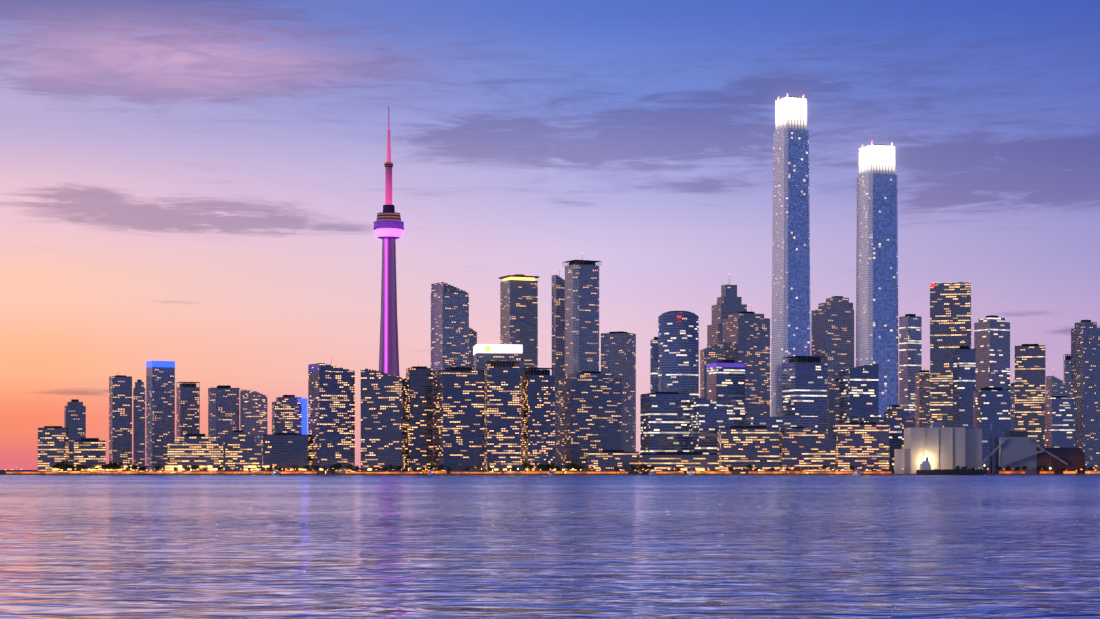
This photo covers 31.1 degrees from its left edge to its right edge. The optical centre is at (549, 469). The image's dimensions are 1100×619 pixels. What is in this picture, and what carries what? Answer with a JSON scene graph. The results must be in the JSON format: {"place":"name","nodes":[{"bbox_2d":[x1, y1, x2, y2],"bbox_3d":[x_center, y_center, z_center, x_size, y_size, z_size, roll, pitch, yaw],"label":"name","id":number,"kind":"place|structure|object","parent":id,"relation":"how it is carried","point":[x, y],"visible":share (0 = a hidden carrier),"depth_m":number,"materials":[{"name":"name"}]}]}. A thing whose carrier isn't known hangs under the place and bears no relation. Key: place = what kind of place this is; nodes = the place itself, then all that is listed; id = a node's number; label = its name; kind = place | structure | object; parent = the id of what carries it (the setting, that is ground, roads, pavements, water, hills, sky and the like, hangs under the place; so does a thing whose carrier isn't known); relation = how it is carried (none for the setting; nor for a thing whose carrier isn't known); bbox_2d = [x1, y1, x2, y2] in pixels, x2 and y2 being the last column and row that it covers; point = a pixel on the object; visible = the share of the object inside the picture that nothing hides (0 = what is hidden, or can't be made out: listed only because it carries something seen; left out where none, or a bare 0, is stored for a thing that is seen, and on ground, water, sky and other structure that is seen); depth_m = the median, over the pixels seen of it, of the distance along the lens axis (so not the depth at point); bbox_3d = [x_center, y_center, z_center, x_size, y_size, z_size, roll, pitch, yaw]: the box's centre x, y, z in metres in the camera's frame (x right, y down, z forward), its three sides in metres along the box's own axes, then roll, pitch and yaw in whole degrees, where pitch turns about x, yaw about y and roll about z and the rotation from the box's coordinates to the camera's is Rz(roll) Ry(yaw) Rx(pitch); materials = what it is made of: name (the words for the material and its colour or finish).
{"place":"outdoors","nodes":[
{"label":"outdoors","id":0,"kind":"place"},
{"bbox_2d":[38,426,68,471],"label":"building","id":1,"kind":"structure","parent":0,"point":[53,445],"depth_m":2823.39,"materials":[{"name":"blue glass"}]},
{"bbox_2d":[64,399,85,466],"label":"building","id":2,"kind":"structure","parent":0,"point":[75,416],"depth_m":3101.45,"materials":[{"name":"blue glass"}]},
{"bbox_2d":[74,438,105,467],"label":"building","id":3,"kind":"structure","parent":0,"point":[90,451],"depth_m":2851.55,"materials":[{"name":"blue"}]},
{"bbox_2d":[109,370,131,464],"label":"building","id":4,"kind":"structure","parent":0,"point":[120,418],"depth_m":3100.58,"materials":[{"name":"blue"}]},
{"bbox_2d":[133,380,144,471],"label":"building","id":5,"kind":"structure","parent":0,"point":[139,425],"depth_m":3254.71,"materials":[{"name":"blue glass"}]},
{"bbox_2d":[146,356,174,469],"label":"building","id":6,"kind":"structure","parent":0,"point":[160,404],"depth_m":3047.44,"materials":[{"name":"blue"}]},
{"bbox_2d":[176,382,199,435],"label":"building","id":7,"kind":"structure","parent":0,"point":[187,407],"depth_m":3199.24,"materials":[{"name":"blue"}]},
{"bbox_2d":[167,434,222,471],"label":"building","id":8,"kind":"structure","parent":0,"point":[195,449],"depth_m":2794.46,"materials":[{"name":"blue glass"}]},
{"bbox_2d":[208,385,239,471],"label":"building","id":9,"kind":"structure","parent":0,"point":[223,411],"depth_m":3140.71,"materials":[{"name":"blue"}]},
{"bbox_2d":[225,430,262,473],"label":"building","id":10,"kind":"structure","parent":0,"point":[242,447],"depth_m":2805.05,"materials":[{"name":"blue"}]},
{"bbox_2d":[240,390,266,443],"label":"building","id":11,"kind":"structure","parent":0,"point":[253,413],"depth_m":3296.96,"materials":[{"name":"blue"}]},
{"bbox_2d":[263,433,308,471],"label":"building","id":12,"kind":"structure","parent":0,"point":[285,452],"depth_m":2790.46,"materials":[{"name":"blue glass"}]},
{"bbox_2d":[308,356,354,473],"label":"building","id":13,"kind":"structure","parent":0,"point":[331,412],"depth_m":2786.22,"materials":[{"name":"blue"}]},
{"bbox_2d":[361,369,409,471],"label":"building","id":14,"kind":"structure","parent":0,"point":[385,418],"depth_m":2779.15,"materials":[{"name":"blue"}]},
{"bbox_2d":[406,362,432,473],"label":"building","id":15,"kind":"structure","parent":0,"point":[421,414],"depth_m":2838.19,"materials":[{"name":"blue"}]},
{"bbox_2d":[431,292,468,371],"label":"building","id":16,"kind":"structure","parent":0,"point":[449,329],"depth_m":3184.94,"materials":[{"name":"blue"}]},
{"bbox_2d":[431,282,467,293],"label":"crown","id":17,"kind":"object","parent":16,"relation":"on","point":[440,287],"visible":0.71,"depth_m":3184.00,"materials":[{"name":"grey"}]},
{"bbox_2d":[433,363,483,473],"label":"building","id":18,"kind":"structure","parent":0,"point":[458,419],"depth_m":2778.03,"materials":[{"name":"blue"}]},
{"bbox_2d":[469,328,476,369],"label":"building","id":19,"kind":"structure","parent":0,"point":[472,337],"depth_m":3295.70,"materials":[{"name":"blue glass"}]},
{"bbox_2d":[473,344,522,471],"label":"building","id":20,"kind":"structure","parent":0,"point":[501,352],"depth_m":3019.80,"materials":[{"name":"grey"}]},
{"bbox_2d":[484,361,520,471],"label":"building","id":21,"kind":"structure","parent":0,"point":[502,412],"depth_m":2780.11,"materials":[{"name":"blue"}]},
{"bbox_2d":[500,280,537,374],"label":"building","id":22,"kind":"structure","parent":0,"point":[518,312],"depth_m":3281.81,"materials":[{"name":"blue"}]},
{"bbox_2d":[499,274,538,280],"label":"crown","id":23,"kind":"object","parent":22,"relation":"on","point":[517,277],"visible":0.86,"depth_m":3283.64,"materials":[{"name":"gold metal"}]},
{"bbox_2d":[521,367,554,470],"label":"building","id":24,"kind":"structure","parent":0,"point":[537,416],"depth_m":2803.32,"materials":[{"name":"grey"}]},
{"bbox_2d":[0,475,1099,618],"bbox_3d":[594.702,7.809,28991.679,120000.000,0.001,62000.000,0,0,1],"label":"water","id":25,"kind":"structure","parent":0,"point":[549,546],"depth_m":198.76,"materials":[{"name":"blue liquid"}]},
{"bbox_2d":[135,470,872,474],"bbox_3d":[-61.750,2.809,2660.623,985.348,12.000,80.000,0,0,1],"label":"boats","id":26,"kind":"object","parent":25,"relation":"on","point":[552,472],"visible":0.94,"depth_m":2651.69,"materials":[{"name":"brown"}]},
{"bbox_2d":[916,457,985,474],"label":"lake freighter","id":27,"kind":"object","parent":25,"relation":"on","point":[925,467],"visible":0.96,"depth_m":2660.75,"materials":[{"name":"grey metal"}]},
{"bbox_2d":[0,470,1099,474],"bbox_3d":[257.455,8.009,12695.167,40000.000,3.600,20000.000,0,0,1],"label":"shore","id":28,"kind":"structure","parent":0,"point":[2,472],"depth_m":2700.74,"materials":[{"name":"brown"}]},
{"bbox_2d":[52,462,165,473],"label":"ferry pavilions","id":29,"kind":"object","parent":28,"relation":"on","point":[56,466],"visible":0.6,"depth_m":2735.12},
{"bbox_2d":[272,395,301,434],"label":"building","id":30,"kind":"structure","parent":28,"relation":"on","point":[286,413],"depth_m":3186.89,"materials":[{"name":"grey"}]},
{"bbox_2d":[298,398,307,434],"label":"blue fin","id":31,"kind":"object","parent":28,"relation":"on","point":[304,401],"visible":0.36,"depth_m":3190.80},
{"bbox_2d":[374,106,403,376],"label":"observation tower","id":32,"kind":"structure","parent":28,"relation":"on","point":[388,226],"depth_m":3245.80,"materials":[{"name":"purple concrete"}]},
{"bbox_2d":[5,465,1099,473],"bbox_3d":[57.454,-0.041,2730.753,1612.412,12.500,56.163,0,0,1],"label":"shoreline lights","id":33,"kind":"object","parent":28,"relation":"on","point":[243,469],"visible":0.9,"depth_m":2715.71,"materials":[{"name":"orange"}]},
{"bbox_2d":[11,467,1093,473],"bbox_3d":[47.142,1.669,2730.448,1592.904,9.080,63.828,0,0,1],"label":"quay lamp posts","id":34,"kind":"object","parent":28,"relation":"on","point":[591,470],"visible":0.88,"depth_m":2706.36,"materials":[{"name":"orange"}]},
{"bbox_2d":[57,462,1093,473],"bbox_3d":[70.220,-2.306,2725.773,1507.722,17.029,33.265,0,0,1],"label":"trees","id":35,"kind":"object","parent":28,"relation":"on","point":[338,466],"visible":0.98,"depth_m":2724.11,"materials":[{"name":"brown plant"}]},
{"bbox_2d":[650,337,657,392],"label":"building","id":36,"kind":"structure","parent":28,"relation":"on","point":[654,365],"depth_m":3207.36,"materials":[{"name":"blue glass"}]},
{"bbox_2d":[707,323,722,346],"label":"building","id":37,"kind":"structure","parent":28,"relation":"on","point":[714,333],"depth_m":3425.43,"materials":[{"name":"grey"}]},
{"bbox_2d":[771,93,810,416],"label":"skyscraper","id":38,"kind":"structure","parent":28,"relation":"on","point":[791,329],"depth_m":3071.73,"materials":[{"name":"blue glass"}]},
{"bbox_2d":[856,141,898,416],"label":"skyscraper","id":39,"kind":"structure","parent":28,"relation":"on","point":[877,279],"depth_m":3065.33,"materials":[{"name":"blue glass"}]},
{"bbox_2d":[894,422,1084,473],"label":"sugar refinery","id":40,"kind":"structure","parent":28,"relation":"on","point":[939,445],"depth_m":2717.19,"materials":[{"name":"concrete"},{"name":"brick"},{"name":"steel"}]},
{"bbox_2d":[1010,379,1014,430],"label":"building","id":41,"kind":"structure","parent":28,"relation":"on","point":[1012,387],"depth_m":3373.38,"materials":[{"name":"grey"}]},
{"bbox_2d":[0,0,1099,469],"label":"sky","id":42,"kind":"structure","parent":0,"point":[198,185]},
{"bbox_2d":[552,269,564,464],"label":"building","id":43,"kind":"structure","parent":0,"point":[558,323],"depth_m":3221.57,"materials":[{"name":"grey"}]},
{"bbox_2d":[565,260,601,374],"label":"building","id":44,"kind":"structure","parent":0,"point":[581,315],"depth_m":3179.40,"materials":[{"name":"grey"}]},
{"bbox_2d":[557,371,621,471],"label":"building","id":45,"kind":"structure","parent":0,"point":[589,411],"depth_m":2916.71,"materials":[{"name":"blue"}]},
{"bbox_2d":[587,450,638,473],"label":"building","id":46,"kind":"structure","parent":0,"point":[609,460],"depth_m":2782.35,"materials":[{"name":"grey"}]},
{"bbox_2d":[601,331,635,451],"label":"building","id":47,"kind":"structure","parent":0,"point":[618,354],"depth_m":3329.70,"materials":[{"name":"grey"}]},
{"bbox_2d":[640,392,689,453],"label":"building","id":48,"kind":"structure","parent":0,"point":[664,421],"depth_m":2920.83,"materials":[{"name":"blue glass"}]},
{"bbox_2d":[658,315,698,451],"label":"building","id":49,"kind":"structure","parent":0,"point":[678,355],"depth_m":3169.50,"materials":[{"name":"blue glass"}]},
{"bbox_2d":[660,311,696,315],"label":"cap","id":50,"kind":"object","parent":49,"relation":"on","point":[678,313],"visible":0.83,"depth_m":3173.55,"materials":[{"name":"blue"}]},
{"bbox_2d":[639,452,718,473],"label":"building","id":51,"kind":"structure","parent":0,"point":[666,461],"depth_m":2768.11,"materials":[{"name":"grey"}]},
{"bbox_2d":[700,342,722,398],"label":"building","id":52,"kind":"structure","parent":0,"point":[713,353],"depth_m":3280.04,"materials":[{"name":"grey"}]},
{"bbox_2d":[691,398,733,453],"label":"building","id":53,"kind":"structure","parent":0,"point":[709,417],"depth_m":2871.09,"materials":[{"name":"blue glass"}]},
{"bbox_2d":[707,360,744,425],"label":"building","id":54,"kind":"structure","parent":0,"point":[725,382],"depth_m":3026.02,"materials":[{"name":"blue glass"}]},
{"bbox_2d":[712,304,746,323],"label":"tier","id":55,"kind":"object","parent":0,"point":[720,312],"depth_m":3422.71,"materials":[{"name":"grey"}]},
{"bbox_2d":[717,296,741,303],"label":"tier","id":56,"kind":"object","parent":55,"relation":"on","point":[728,300],"depth_m":3428.88,"materials":[{"name":"grey"}]},
{"bbox_2d":[721,285,736,296],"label":"tier","id":57,"kind":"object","parent":56,"relation":"on","point":[729,290],"depth_m":3434.01,"materials":[{"name":"grey"}]},
{"bbox_2d":[723,311,769,425],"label":"building","id":58,"kind":"structure","parent":0,"point":[746,337],"depth_m":3270.79,"materials":[{"name":"grey"}]},
{"bbox_2d":[717,426,779,473],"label":"building","id":59,"kind":"structure","parent":0,"point":[739,447],"depth_m":2772.17,"materials":[{"name":"grey"}]},
{"bbox_2d":[746,417,817,432],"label":"building","id":60,"kind":"structure","parent":0,"point":[782,423],"depth_m":2843.93,"materials":[{"name":"blue glass"}]},
{"bbox_2d":[782,356,826,438],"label":"building","id":61,"kind":"structure","parent":0,"point":[804,386],"depth_m":2922.32,"materials":[{"name":"blue glass"}]},
{"bbox_2d":[780,427,834,473],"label":"building","id":62,"kind":"structure","parent":0,"point":[803,447],"depth_m":2772.47,"materials":[{"name":"grey"}]},
{"bbox_2d":[811,296,853,387],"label":"building","id":63,"kind":"structure","parent":0,"point":[832,329],"depth_m":3318.71,"materials":[{"name":"grey"}]},
{"bbox_2d":[827,374,838,438],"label":"building","id":64,"kind":"structure","parent":0,"point":[832,403],"depth_m":3228.30,"materials":[{"name":"grey"}]},
{"bbox_2d":[839,364,878,423],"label":"building","id":65,"kind":"structure","parent":0,"point":[858,392],"depth_m":2921.59,"materials":[{"name":"blue glass"}]},
{"bbox_2d":[833,422,888,471],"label":"building","id":66,"kind":"structure","parent":0,"point":[863,445],"depth_m":2771.31,"materials":[{"name":"grey"}]},
{"bbox_2d":[862,415,901,473],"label":"building","id":67,"kind":"structure","parent":0,"point":[895,433],"depth_m":2874.64,"materials":[{"name":"blue glass"}]},
{"bbox_2d":[884,405,914,448],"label":"building","id":68,"kind":"structure","parent":0,"point":[897,412],"depth_m":2923.75,"materials":[{"name":"blue glass"}]},
{"bbox_2d":[899,314,921,416],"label":"building","id":69,"kind":"structure","parent":0,"point":[910,345],"depth_m":3473.91,"materials":[{"name":"grey"}]},
{"bbox_2d":[915,365,929,427],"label":"building","id":70,"kind":"structure","parent":0,"point":[922,398],"depth_m":3324.56,"materials":[{"name":"grey"}]},
{"bbox_2d":[930,282,970,426],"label":"building","id":71,"kind":"structure","parent":0,"point":[950,316],"depth_m":3209.80,"materials":[{"name":"grey"}]},
{"bbox_2d":[953,340,975,428],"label":"building","id":72,"kind":"structure","parent":0,"point":[964,372],"depth_m":3123.84,"materials":[{"name":"blue glass"}]},
{"bbox_2d":[974,315,1009,389],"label":"building","id":73,"kind":"structure","parent":0,"point":[992,340],"depth_m":3368.09,"materials":[{"name":"blue glass"}]},
{"bbox_2d":[973,387,1010,472],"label":"building","id":74,"kind":"structure","parent":0,"point":[992,405],"depth_m":3015.28,"materials":[{"name":"blue glass"}]},
{"bbox_2d":[1015,344,1045,447],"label":"building","id":75,"kind":"structure","parent":0,"point":[1030,378],"depth_m":3212.24,"materials":[{"name":"grey"}]},
{"bbox_2d":[1046,376,1064,397],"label":"building","id":76,"kind":"structure","parent":0,"point":[1055,386],"depth_m":3470.38,"materials":[{"name":"blue glass"}]},
{"bbox_2d":[1045,396,1074,447],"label":"building","id":77,"kind":"structure","parent":0,"point":[1059,421],"depth_m":3116.70,"materials":[{"name":"blue glass"}]},
{"bbox_2d":[1063,354,1070,396],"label":"building","id":78,"kind":"structure","parent":0,"point":[1067,370],"depth_m":3573.20,"materials":[{"name":"blue glass"}]},
{"bbox_2d":[1071,320,1099,470],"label":"building","id":79,"kind":"structure","parent":0,"point":[1085,364],"depth_m":3167.99,"materials":[{"name":"blue glass"}]}
]}

